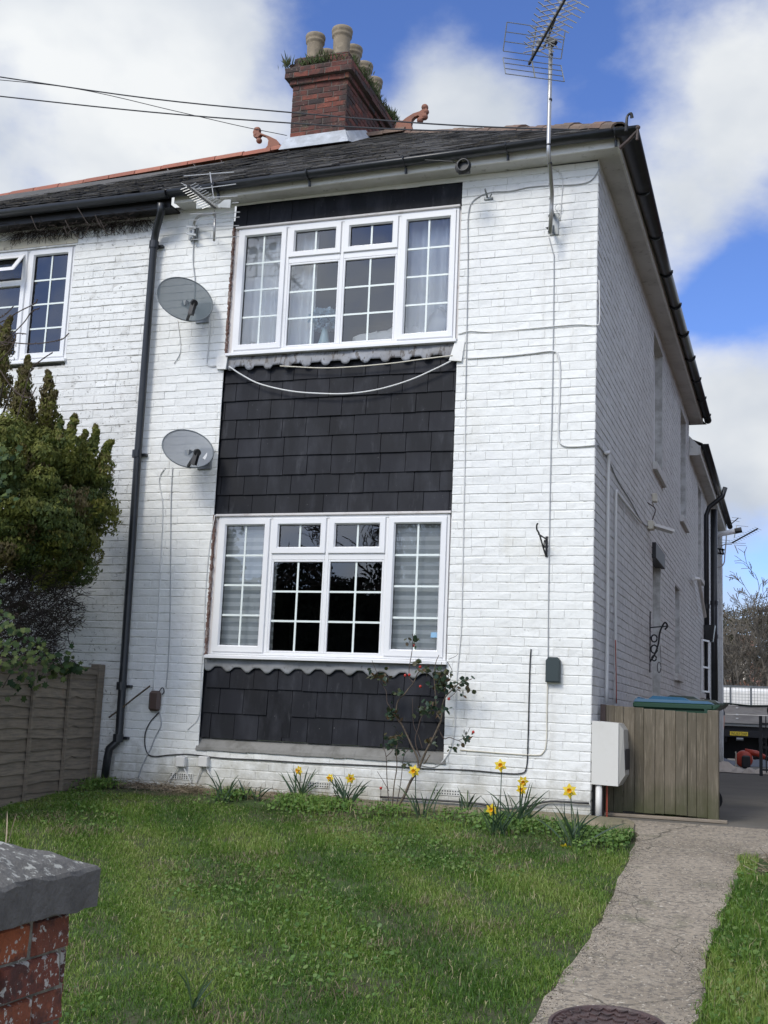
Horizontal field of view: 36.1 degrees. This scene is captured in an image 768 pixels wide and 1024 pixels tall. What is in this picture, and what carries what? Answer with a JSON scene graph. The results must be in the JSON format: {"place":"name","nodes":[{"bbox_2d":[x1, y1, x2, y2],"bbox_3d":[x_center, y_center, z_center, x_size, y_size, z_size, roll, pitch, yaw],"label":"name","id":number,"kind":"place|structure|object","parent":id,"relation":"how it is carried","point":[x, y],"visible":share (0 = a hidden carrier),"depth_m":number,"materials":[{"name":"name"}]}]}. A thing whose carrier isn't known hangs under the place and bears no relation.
{"place":"outdoors","nodes":[
{"label":"outdoors","id":0,"kind":"place"},
{"bbox_2d":[0,738,767,1023],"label":"ground","id":1,"kind":"structure","parent":0,"point":[355,975],"depth_m":6.14,"materials":[{"name":"plant"}]},
{"bbox_2d":[5,814,16,842],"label":"grass tuft","id":2,"kind":"object","parent":1,"relation":"on","point":[6,829],"visible":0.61,"depth_m":2.99,"materials":[{"name":"plant"}]},
{"bbox_2d":[0,841,100,1023],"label":"brick pier","id":3,"kind":"structure","parent":1,"relation":"on","point":[44,894],"depth_m":2.70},
{"bbox_2d":[0,658,104,806],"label":"lap fence","id":4,"kind":"object","parent":1,"relation":"on","point":[49,738],"visible":0.93,"depth_m":9.74,"materials":[{"name":"grey wood"}]},
{"bbox_2d":[0,444,89,702],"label":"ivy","id":5,"kind":"object","parent":4,"relation":"attached to","point":[74,667],"visible":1,"depth_m":9.18,"materials":[{"name":"green plant"}]},
{"bbox_2d":[0,315,122,666],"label":"conifer","id":6,"kind":"object","parent":1,"relation":"on","point":[53,520],"visible":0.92,"depth_m":9.76,"materials":[{"name":"green plant"}]},
{"bbox_2d":[0,299,68,418],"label":"bare twigs","id":7,"kind":"object","parent":6,"relation":"attached to","point":[15,334],"visible":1,"depth_m":9.90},
{"bbox_2d":[0,127,321,779],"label":"neighbour house","id":8,"kind":"structure","parent":1,"relation":"on","point":[92,294],"depth_m":11.46,"materials":[{"name":"paint"}]},
{"bbox_2d":[0,243,75,367],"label":"window","id":9,"kind":"structure","parent":8,"relation":"in","point":[28,268],"depth_m":11.77,"materials":[{"name":"white plastic"}]},
{"bbox_2d":[0,207,162,245],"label":"dead creeper","id":10,"kind":"object","parent":8,"relation":"attached to","point":[19,235],"visible":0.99,"depth_m":11.65,"materials":[{"name":"plant"}]},
{"bbox_2d":[109,685,149,717],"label":"cable","id":11,"kind":"object","parent":8,"relation":"attached to","point":[132,699],"visible":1,"depth_m":10.56,"materials":[{"name":"plastic"}]},
{"bbox_2d":[2,80,286,135],"bbox_3d":[-3.273,-5.378,15.530,4.126,0.094,0.167,5,-10,-17],"label":"overhead wire","id":12,"kind":"object","parent":8,"relation":"attached to","point":[154,106],"visible":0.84,"depth_m":15.53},
{"bbox_2d":[178,967,216,1009],"bbox_3d":[-0.776,1.955,4.837,0.147,0.170,0.163,-1,-10,19],"label":"grass tuft","id":13,"kind":"object","parent":1,"relation":"on","point":[194,1003],"visible":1,"depth_m":4.84,"materials":[{"name":"green plant"}]},
{"bbox_2d":[205,770,238,802],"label":"daffodil","id":14,"kind":"object","parent":1,"relation":"on","point":[228,792],"visible":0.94,"depth_m":9.74,"materials":[{"name":"green plant"}]},
{"bbox_2d":[238,779,273,800],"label":"daffodil","id":15,"kind":"object","parent":1,"relation":"on","point":[260,792],"visible":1,"depth_m":9.85,"materials":[{"name":"green plant"}]},
{"bbox_2d":[2,786,523,1023],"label":"lawn weeds","id":16,"kind":"object","parent":1,"relation":"on","point":[316,975],"visible":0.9,"depth_m":6.64,"materials":[{"name":"plant"}]},
{"bbox_2d":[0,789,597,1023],"bbox_3d":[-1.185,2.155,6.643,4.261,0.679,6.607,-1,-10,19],"label":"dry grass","id":17,"kind":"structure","parent":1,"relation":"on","point":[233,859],"depth_m":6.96,"materials":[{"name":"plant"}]},
{"bbox_2d":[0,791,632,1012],"bbox_3d":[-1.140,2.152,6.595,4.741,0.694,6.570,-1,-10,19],"label":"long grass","id":18,"kind":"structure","parent":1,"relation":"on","point":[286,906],"depth_m":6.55,"materials":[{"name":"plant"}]},
{"bbox_2d":[70,777,633,856],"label":"border weeds","id":19,"kind":"object","parent":1,"relation":"on","point":[238,792],"visible":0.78,"depth_m":9.07,"materials":[{"name":"plant"}]},
{"bbox_2d":[69,774,636,855],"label":"border grass","id":20,"kind":"structure","parent":1,"relation":"on","point":[476,809],"depth_m":9.17,"materials":[{"name":"plant"}]},
{"bbox_2d":[175,787,634,838],"bbox_3d":[0.106,2.431,9.613,4.052,0.131,0.621,-3,-11,28],"label":"slab strip","id":21,"kind":"object","parent":1,"relation":"on","point":[612,821],"visible":0.31,"depth_m":9.26,"materials":[{"name":"concrete"}]},
{"bbox_2d":[278,766,318,794],"bbox_3d":[-0.720,2.270,9.870,0.381,0.299,0.265,2,-10,1],"label":"daffodil","id":22,"kind":"object","parent":21,"relation":"on","point":[302,790],"visible":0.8,"depth_m":9.87,"materials":[{"name":"green plant"}]},
{"bbox_2d":[326,773,369,807],"bbox_3d":[-0.286,2.261,9.597,0.407,0.286,0.217,-1,-10,19],"label":"daffodil","id":23,"kind":"object","parent":21,"relation":"on","point":[349,778],"visible":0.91,"depth_m":9.59,"materials":[{"name":"green plant"}]},
{"bbox_2d":[458,789,480,809],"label":"daffodil","id":24,"kind":"object","parent":21,"relation":"on","point":[463,804],"visible":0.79,"depth_m":9.36,"materials":[{"name":"green plant"}]},
{"bbox_2d":[367,634,475,805],"bbox_3d":[0.294,1.699,9.547,0.956,1.438,0.302,-1,-10,19],"label":"rose bush","id":25,"kind":"object","parent":1,"relation":"on","point":[441,678],"visible":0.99,"depth_m":9.53,"materials":[{"name":"green plant"}]},
{"bbox_2d":[399,765,443,817],"bbox_3d":[0.296,2.184,9.235,0.400,0.403,0.119,5,-10,-12],"label":"daffodil","id":26,"kind":"object","parent":1,"relation":"on","point":[412,771],"visible":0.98,"depth_m":9.23,"materials":[{"name":"green plant"}]},
{"bbox_2d":[113,24,741,814],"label":"house","id":27,"kind":"structure","parent":1,"relation":"on","point":[329,492],"depth_m":10.46,"materials":[{"name":"paint"}]},
{"bbox_2d":[138,712,161,777],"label":"cable","id":28,"kind":"object","parent":27,"relation":"attached to","point":[152,744],"visible":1,"depth_m":10.51,"materials":[{"name":"plastic"}]},
{"bbox_2d":[148,687,164,710],"bbox_3d":[-2.036,1.672,10.550,0.134,0.215,0.065,-1,-10,19],"label":"junction box","id":29,"kind":"object","parent":27,"relation":"attached to","point":[154,700],"visible":1,"depth_m":10.52,"materials":[{"name":"brown plastic"}]},
{"bbox_2d":[152,467,164,689],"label":"cable","id":30,"kind":"object","parent":27,"relation":"attached to","point":[159,579],"visible":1,"depth_m":10.77,"materials":[{"name":"plastic"}]},
{"bbox_2d":[166,467,172,686],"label":"cable","id":31,"kind":"object","parent":27,"relation":"attached to","point":[170,577],"visible":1,"depth_m":10.74,"materials":[{"name":"plastic"}]},
{"bbox_2d":[174,320,180,362],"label":"cable","id":32,"kind":"object","parent":27,"relation":"attached to","point":[180,342],"visible":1,"depth_m":11.13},
{"bbox_2d":[168,756,190,781],"bbox_3d":[-1.794,2.262,10.363,0.230,0.228,0.055,-1,-10,19],"label":"junction box","id":33,"kind":"object","parent":27,"relation":"attached to","point":[180,761],"visible":1,"depth_m":10.35,"materials":[{"name":"white plastic"}]},
{"bbox_2d":[156,277,212,323],"bbox_3d":[-1.798,-1.951,10.837,0.504,0.516,0.616,-1,-10,19],"label":"satellite dish","id":34,"kind":"object","parent":27,"relation":"attached to","point":[185,299],"visible":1,"depth_m":10.90,"materials":[{"name":"grey"}]},
{"bbox_2d":[162,429,213,469],"bbox_3d":[-1.732,-0.566,10.575,0.488,0.424,0.586,-1,-10,19],"label":"satellite dish","id":35,"kind":"object","parent":27,"relation":"attached to","point":[186,448],"visible":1,"depth_m":10.66,"materials":[{"name":"metal"}]},
{"bbox_2d":[192,241,195,281],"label":"cable","id":36,"kind":"object","parent":27,"relation":"attached to","point":[193,261],"visible":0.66,"depth_m":11.25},
{"bbox_2d":[187,515,214,729],"bbox_3d":[-1.634,0.978,10.566,0.135,1.929,0.008,-1,-10,19],"label":"cable","id":37,"kind":"object","parent":27,"relation":"attached to","point":[204,625],"visible":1,"depth_m":10.55,"materials":[{"name":"plastic"}]},
{"bbox_2d":[195,756,212,781],"bbox_3d":[-1.562,2.246,10.286,0.180,0.227,0.055,-1,-10,19],"label":"junction box","id":38,"kind":"object","parent":27,"relation":"attached to","point":[203,761],"visible":0.95,"depth_m":10.28,"materials":[{"name":"white plastic"}]},
{"bbox_2d":[181,172,239,240],"bbox_3d":[-1.561,-2.873,10.704,0.535,0.796,1.360,4,-10,-10],"label":"tv aerial","id":39,"kind":"object","parent":27,"relation":"attached to","point":[203,202],"visible":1,"depth_m":10.72,"materials":[{"name":"metal"}]},
{"bbox_2d":[206,317,216,366],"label":"cable","id":40,"kind":"object","parent":27,"relation":"attached to","point":[208,345],"visible":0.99,"depth_m":11.03,"materials":[{"name":"plastic"}]},
{"bbox_2d":[219,526,276,649],"bbox_3d":[-1.221,0.667,10.621,0.540,1.314,0.008,-1,-10,19],"label":"striped blind","id":41,"kind":"object","parent":27,"relation":"attached to","point":[231,604],"visible":0.55,"depth_m":10.63,"materials":[{"name":"fabric"}]},
{"bbox_2d":[240,230,318,344],"bbox_3d":[-1.045,-2.080,11.099,0.880,1.400,0.040,-1,-10,19],"label":"curtain","id":42,"kind":"object","parent":27,"relation":"hanging from","point":[300,304],"visible":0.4,"depth_m":11.09,"materials":[{"name":"fabric"}]},
{"bbox_2d":[0,76,576,129],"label":"overhead wire","id":43,"kind":"object","parent":27,"relation":"attached to","point":[294,112],"visible":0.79,"depth_m":12.11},
{"bbox_2d":[0,96,588,131],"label":"overhead wire","id":44,"kind":"object","parent":27,"relation":"attached to","point":[284,122],"visible":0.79,"depth_m":12.16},
{"bbox_2d":[318,327,329,342],"bbox_3d":[-0.552,-1.578,10.889,0.160,0.250,0.160,-1,-10,19],"label":"vase","id":45,"kind":"object","parent":27,"relation":"on","point":[324,336],"visible":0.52,"depth_m":10.86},
{"bbox_2d":[307,307,335,331],"bbox_3d":[-0.551,-1.776,10.926,0.348,0.264,0.258,-1,-10,19],"label":"flower bouquet","id":46,"kind":"object","parent":45,"relation":"in","point":[329,326],"visible":0.73,"depth_m":10.88,"materials":[{"name":"plant"}]},
{"bbox_2d":[203,511,451,664],"bbox_3d":[-0.498,0.647,10.271,2.235,1.297,0.125,-1,-10,19],"label":"window","id":47,"kind":"structure","parent":27,"relation":"in","point":[327,554],"depth_m":10.26,"materials":[{"name":"white plastic"}]},
{"bbox_2d":[144,649,531,774],"bbox_3d":[-0.477,1.645,10.043,3.492,1.036,0.011,-1,-10,19],"label":"cable","id":48,"kind":"object","parent":27,"relation":"attached to","point":[363,764],"visible":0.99,"depth_m":9.80,"materials":[{"name":"plastic"}]},
{"bbox_2d":[278,49,399,125],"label":"chimney weeds","id":49,"kind":"object","parent":27,"relation":"on","point":[372,84],"visible":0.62,"depth_m":15.99,"materials":[{"name":"leaf"},{"name":"grass"}]},
{"bbox_2d":[229,361,450,394],"bbox_3d":[-0.432,-1.204,10.532,2.136,0.329,0.014,-1,-10,19],"label":"cable","id":50,"kind":"object","parent":27,"relation":"attached to","point":[342,393],"visible":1,"depth_m":10.48,"materials":[{"name":"plastic"}]},
{"bbox_2d":[225,204,460,356],"bbox_3d":[-0.381,-2.082,10.732,2.215,1.277,0.125,-1,-10,19],"label":"window","id":51,"kind":"structure","parent":27,"relation":"in","point":[342,253],"depth_m":10.72,"materials":[{"name":"white plastic"}]},
{"bbox_2d":[280,355,452,368],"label":"cable","id":52,"kind":"object","parent":27,"relation":"attached to","point":[365,365],"visible":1,"depth_m":10.46,"materials":[{"name":"plastic"}]},
{"bbox_2d":[352,307,446,340],"bbox_3d":[0.180,-1.635,10.637,0.976,0.387,0.116,-1,-10,21],"label":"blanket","id":53,"kind":"object","parent":27,"relation":"on","point":[437,319],"visible":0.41,"depth_m":10.55,"materials":[{"name":"fabric"}]},
{"bbox_2d":[391,524,440,649],"bbox_3d":[0.321,0.643,10.092,0.560,1.314,0.008,-1,-10,19],"label":"striped blind","id":54,"kind":"object","parent":27,"relation":"attached to","point":[405,569],"visible":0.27,"depth_m":10.11,"materials":[{"name":"fabric"}]},
{"bbox_2d":[404,217,449,330],"bbox_3d":[0.476,-2.096,10.619,0.630,1.400,0.040,-1,-10,19],"label":"curtain","id":55,"kind":"object","parent":27,"relation":"hanging from","point":[415,293],"visible":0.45,"depth_m":10.66,"materials":[{"name":"fabric"}]},
{"bbox_2d":[431,632,436,637],"bbox_3d":[0.420,1.032,9.896,0.056,0.044,0.002,-1,-10,19],"label":"sticker","id":56,"kind":"object","parent":27,"relation":"attached to","point":[433,634],"visible":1,"depth_m":9.89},
{"bbox_2d":[421,400,465,767],"bbox_3d":[0.511,0.566,9.900,0.318,3.096,0.010,-1,-10,19],"label":"cable","id":57,"kind":"object","parent":27,"relation":"attached to","point":[462,590],"visible":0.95,"depth_m":9.83,"materials":[{"name":"plastic"}]},
{"bbox_2d":[426,158,470,174],"bbox_3d":[0.556,-2.963,10.152,0.399,0.143,0.114,-1,-10,19],"label":"cable coil","id":58,"kind":"object","parent":27,"relation":"hanging from","point":[463,166],"visible":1,"depth_m":10.11,"materials":[{"name":"plastic"}]},
{"bbox_2d":[381,796,588,809],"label":"cable","id":59,"kind":"object","parent":27,"relation":"attached to","point":[548,801],"visible":0.69,"depth_m":9.46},
{"bbox_2d":[484,188,492,199],"bbox_3d":[0.910,-2.785,10.338,0.084,0.076,0.090,-1,-10,19],"label":"wall hook","id":60,"kind":"object","parent":27,"relation":"attached to","point":[488,198],"depth_m":10.36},
{"bbox_2d":[460,682,547,755],"bbox_3d":[0.972,1.592,9.551,0.715,0.722,0.009,-1,-10,19],"label":"cable","id":61,"kind":"object","parent":27,"relation":"attached to","point":[522,754],"visible":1,"depth_m":9.44,"materials":[{"name":"plastic"}]},
{"bbox_2d":[458,280,599,333],"bbox_3d":[1.232,-1.744,10.075,1.223,0.399,0.009,-1,-10,19],"label":"cable","id":62,"kind":"object","parent":27,"relation":"attached to","point":[546,326],"visible":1,"depth_m":9.97,"materials":[{"name":"plastic"}]},
{"bbox_2d":[467,350,594,446],"bbox_3d":[1.226,-0.946,9.930,1.106,0.847,0.015,-1,-10,19],"label":"cable","id":63,"kind":"object","parent":27,"relation":"attached to","point":[556,352],"visible":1,"depth_m":9.89,"materials":[{"name":"plastic"}]},
{"bbox_2d":[465,162,599,399],"bbox_3d":[1.255,-1.976,10.110,1.154,2.046,0.010,-1,-10,19],"label":"cable","id":64,"kind":"object","parent":27,"relation":"attached to","point":[468,253],"visible":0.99,"depth_m":10.25,"materials":[{"name":"plastic"}]},
{"bbox_2d":[536,523,547,556],"bbox_3d":[1.276,0.227,9.573,0.029,0.246,0.259,-3,-11,27],"label":"basket bracket","id":65,"kind":"object","parent":27,"relation":"attached to","point":[545,545],"visible":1,"depth_m":9.63,"materials":[{"name":"black metal"}]},
{"bbox_2d":[502,0,588,234],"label":"tall aerial","id":66,"kind":"object","parent":27,"relation":"attached to","point":[552,228],"visible":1,"depth_m":9.74,"materials":[{"name":"metal"}]},
{"bbox_2d":[548,237,553,656],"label":"cable","id":67,"kind":"object","parent":27,"relation":"attached to","point":[551,447],"visible":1,"depth_m":9.80,"materials":[{"name":"plastic"}]},
{"bbox_2d":[545,657,560,682],"bbox_3d":[1.356,1.265,9.456,0.116,0.200,0.057,-1,-10,19],"label":"wall box","id":68,"kind":"object","parent":27,"relation":"attached to","point":[553,670],"visible":1,"depth_m":9.43,"materials":[{"name":"plastic"}]},
{"bbox_2d":[552,168,562,218],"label":"cable","id":69,"kind":"object","parent":27,"relation":"attached to","point":[562,190],"visible":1,"depth_m":10.16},
{"bbox_2d":[604,450,609,703],"bbox_3d":[1.883,0.522,9.995,0.030,2.171,0.243,-1,-10,19],"label":"conduit","id":70,"kind":"object","parent":27,"relation":"attached to","point":[607,452],"visible":1,"depth_m":10.06,"materials":[{"name":"white plastic"}]},
{"bbox_2d":[591,721,629,816],"bbox_3d":[1.804,2.053,9.380,0.265,0.765,0.370,-1,-10,19],"label":"meter box","id":71,"kind":"object","parent":27,"relation":"attached to","point":[610,765],"visible":0.79,"depth_m":9.24,"materials":[{"name":"white plastic"}]},
{"bbox_2d":[618,723,628,785],"bbox_3d":[1.910,1.923,9.372,0.047,0.478,0.360,-1,-10,19],"label":"door","id":72,"kind":"structure","parent":71,"relation":"in","point":[623,774],"depth_m":9.23,"materials":[{"name":"plastic"}]},
{"bbox_2d":[614,489,617,703],"bbox_3d":[2.063,0.738,10.511,0.025,1.912,0.088,-1,-10,19],"label":"conduit","id":73,"kind":"object","parent":27,"relation":"attached to","point":[615,571],"visible":0.99,"depth_m":10.51,"materials":[{"name":"white plastic"}]},
{"bbox_2d":[615,640,616,703],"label":"cable","id":74,"kind":"object","parent":27,"relation":"attached to","point":[616,671],"visible":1,"depth_m":10.36,"materials":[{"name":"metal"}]},
{"bbox_2d":[597,445,648,525],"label":"cable","id":75,"kind":"object","parent":27,"relation":"attached to","point":[621,486],"visible":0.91,"depth_m":11.14,"materials":[{"name":"plastic"}]},
{"bbox_2d":[617,492,641,522],"bbox_3d":[2.401,-0.037,11.530,0.022,0.045,1.857,-1,-10,19],"label":"conduit","id":76,"kind":"object","parent":27,"relation":"attached to","point":[628,507],"visible":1,"depth_m":11.43,"materials":[{"name":"white plastic"}]},
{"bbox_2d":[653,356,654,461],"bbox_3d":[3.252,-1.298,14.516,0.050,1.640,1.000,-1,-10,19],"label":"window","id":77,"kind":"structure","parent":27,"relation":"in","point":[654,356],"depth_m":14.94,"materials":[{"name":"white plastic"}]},
{"bbox_2d":[652,493,657,502],"bbox_3d":[3.142,-0.163,13.692,0.056,0.100,0.100,-1,-10,19],"label":"sensor box","id":78,"kind":"object","parent":27,"relation":"attached to","point":[654,497],"visible":1,"depth_m":13.65,"materials":[{"name":"plastic"}]},
{"bbox_2d":[649,611,667,672],"bbox_3d":[3.070,1.454,13.182,0.208,0.682,0.020,-1,-10,19],"label":"basket bracket","id":79,"kind":"object","parent":27,"relation":"attached to","point":[650,648],"visible":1,"depth_m":13.18,"materials":[{"name":"black metal"}]},
{"bbox_2d":[647,502,674,533],"bbox_3d":[3.087,0.070,13.153,0.295,0.290,0.429,-1,-10,19],"label":"security camera","id":80,"kind":"object","parent":27,"relation":"attached to","point":[653,525],"visible":1,"depth_m":13.18,"materials":[{"name":"white plastic"}]},
{"bbox_2d":[717,517,757,567],"bbox_3d":[7.718,0.631,25.375,0.408,1.117,1.141,9,-12,-34],"label":"aerial","id":81,"kind":"object","parent":27,"relation":"attached to","point":[725,544],"visible":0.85,"depth_m":25.61,"materials":[{"name":"metal"}]},
{"bbox_2d":[89,775,767,875],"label":"dry litter","id":82,"kind":"object","parent":1,"relation":"on","point":[134,785],"visible":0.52,"depth_m":10.20,"materials":[{"name":"plant"}]},
{"bbox_2d":[477,759,526,835],"bbox_3d":[0.858,2.061,8.521,0.342,0.546,0.254,-1,-10,19],"label":"daffodil","id":83,"kind":"object","parent":1,"relation":"on","point":[491,809],"visible":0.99,"depth_m":8.53,"materials":[{"name":"green plant"}]},
{"bbox_2d":[487,776,548,822],"bbox_3d":[1.033,2.175,8.856,0.477,0.381,0.298,7,-10,-23],"label":"daffodil","id":84,"kind":"object","parent":1,"relation":"on","point":[522,789],"visible":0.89,"depth_m":8.83,"materials":[{"name":"green plant"}]},
{"bbox_2d":[535,783,625,846],"bbox_3d":[1.351,2.130,8.190,0.567,0.482,0.320,4,-10,-9],"label":"daffodil","id":85,"kind":"object","parent":1,"relation":"on","point":[569,789],"visible":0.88,"depth_m":8.17,"materials":[{"name":"green plant"}]},
{"bbox_2d":[602,758,767,828],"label":"yard","id":86,"kind":"structure","parent":1,"relation":"on","point":[745,800],"depth_m":11.65,"materials":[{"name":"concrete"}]},
{"bbox_2d":[600,704,605,814],"bbox_3d":[1.773,2.003,9.558,0.045,0.880,0.045,-1,-10,19],"label":"dark stake","id":87,"kind":"object","parent":86,"relation":"on","point":[602,712],"visible":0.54,"depth_m":9.59,"materials":[{"name":"brown plastic"}]},
{"bbox_2d":[604,812,727,823],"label":"timber plinth","id":88,"kind":"structure","parent":86,"relation":"on","point":[668,818],"depth_m":9.21,"materials":[{"name":"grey wood"}]},
{"bbox_2d":[605,705,719,819],"bbox_3d":[2.184,1.996,9.399,0.935,0.875,0.090,-1,-10,19],"label":"board fence","id":89,"kind":"object","parent":88,"relation":"on","point":[662,745],"visible":0.87,"depth_m":9.36,"materials":[{"name":"brown wood"}]},
{"bbox_2d":[633,696,723,818],"bbox_3d":[2.451,2.027,9.800,0.700,0.969,0.540,-1,-10,19],"label":"wheelie bin","id":90,"kind":"object","parent":86,"relation":"on","point":[681,704],"visible":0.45,"depth_m":9.63,"materials":[{"name":"plastic"}]},
{"bbox_2d":[668,695,728,806],"bbox_3d":[2.697,2.122,10.374,0.630,0.994,0.540,-1,-10,19],"label":"wheelie bin","id":91,"kind":"object","parent":86,"relation":"on","point":[691,698],"visible":0.17,"depth_m":10.29,"materials":[{"name":"plastic"}]},
{"bbox_2d":[719,761,767,774],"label":"dust sheet","id":92,"kind":"object","parent":86,"relation":"on","point":[724,766],"visible":0.54,"depth_m":19.89,"materials":[{"name":"fabric"}]},
{"bbox_2d":[735,748,767,767],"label":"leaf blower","id":93,"kind":"object","parent":92,"relation":"on","point":[743,758],"visible":0.95,"depth_m":24.29,"materials":[{"name":"plastic"}]},
{"bbox_2d":[723,685,767,759],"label":"tipper truck","id":94,"kind":"object","parent":86,"relation":"on","point":[745,708],"visible":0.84,"depth_m":29.88,"materials":[{"name":"white metal"}]},
{"bbox_2d":[724,758,767,766],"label":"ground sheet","id":95,"kind":"object","parent":86,"relation":"on","point":[755,763],"visible":0.26,"depth_m":27.44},
{"bbox_2d":[759,707,767,775],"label":"iron gate","id":96,"kind":"structure","parent":86,"relation":"on","point":[761,769],"depth_m":18.70,"materials":[{"name":"metal"}]},
{"bbox_2d":[696,852,767,1023],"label":"verge weeds","id":97,"kind":"object","parent":1,"relation":"on","point":[758,1018],"visible":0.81,"depth_m":5.60,"materials":[{"name":"plant"}]},
{"bbox_2d":[723,592,766,688],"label":"bare tree","id":98,"kind":"object","parent":1,"relation":"on","point":[762,680],"visible":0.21,"depth_m":56.18,"materials":[{"name":"plant"}]},
{"bbox_2d":[723,625,767,684],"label":"bare tree","id":99,"kind":"object","parent":1,"relation":"on","point":[757,654],"visible":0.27,"depth_m":52.24,"materials":[{"name":"plant"}]},
{"bbox_2d":[723,598,767,688],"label":"evergreen tree","id":100,"kind":"object","parent":1,"relation":"on","point":[727,624],"visible":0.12,"depth_m":59.66,"materials":[{"name":"green plant"}]},
{"bbox_2d":[723,591,767,687],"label":"bare tree","id":101,"kind":"object","parent":1,"relation":"on","point":[727,672],"visible":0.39,"depth_m":47.83,"materials":[{"name":"plant"}]},
{"bbox_2d":[723,547,767,688],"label":"bare tree","id":102,"kind":"object","parent":1,"relation":"on","point":[759,620],"visible":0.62,"depth_m":51.51,"materials":[{"name":"plant"}]},
{"bbox_2d":[0,0,767,662],"label":"sky","id":103,"kind":"structure","parent":0,"point":[692,74],"materials":[{"name":"blue"}]},
{"bbox_2d":[529,820,767,1023],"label":"path","id":104,"kind":"structure","parent":0,"point":[681,864],"depth_m":6.13,"materials":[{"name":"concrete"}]},
{"bbox_2d":[548,1005,664,1023],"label":"manhole cover","id":105,"kind":"object","parent":104,"relation":"on","point":[595,1014],"visible":1,"depth_m":4.77,"materials":[{"name":"metal"}]},
{"bbox_2d":[690,850,767,1023],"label":"verge grass","id":106,"kind":"structure","parent":0,"point":[751,930],"depth_m":5.55,"materials":[{"name":"plant"}]},
{"bbox_2d":[725,635,754,685],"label":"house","id":107,"kind":"structure","parent":0,"point":[743,664],"depth_m":75.66,"materials":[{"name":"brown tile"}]}
]}

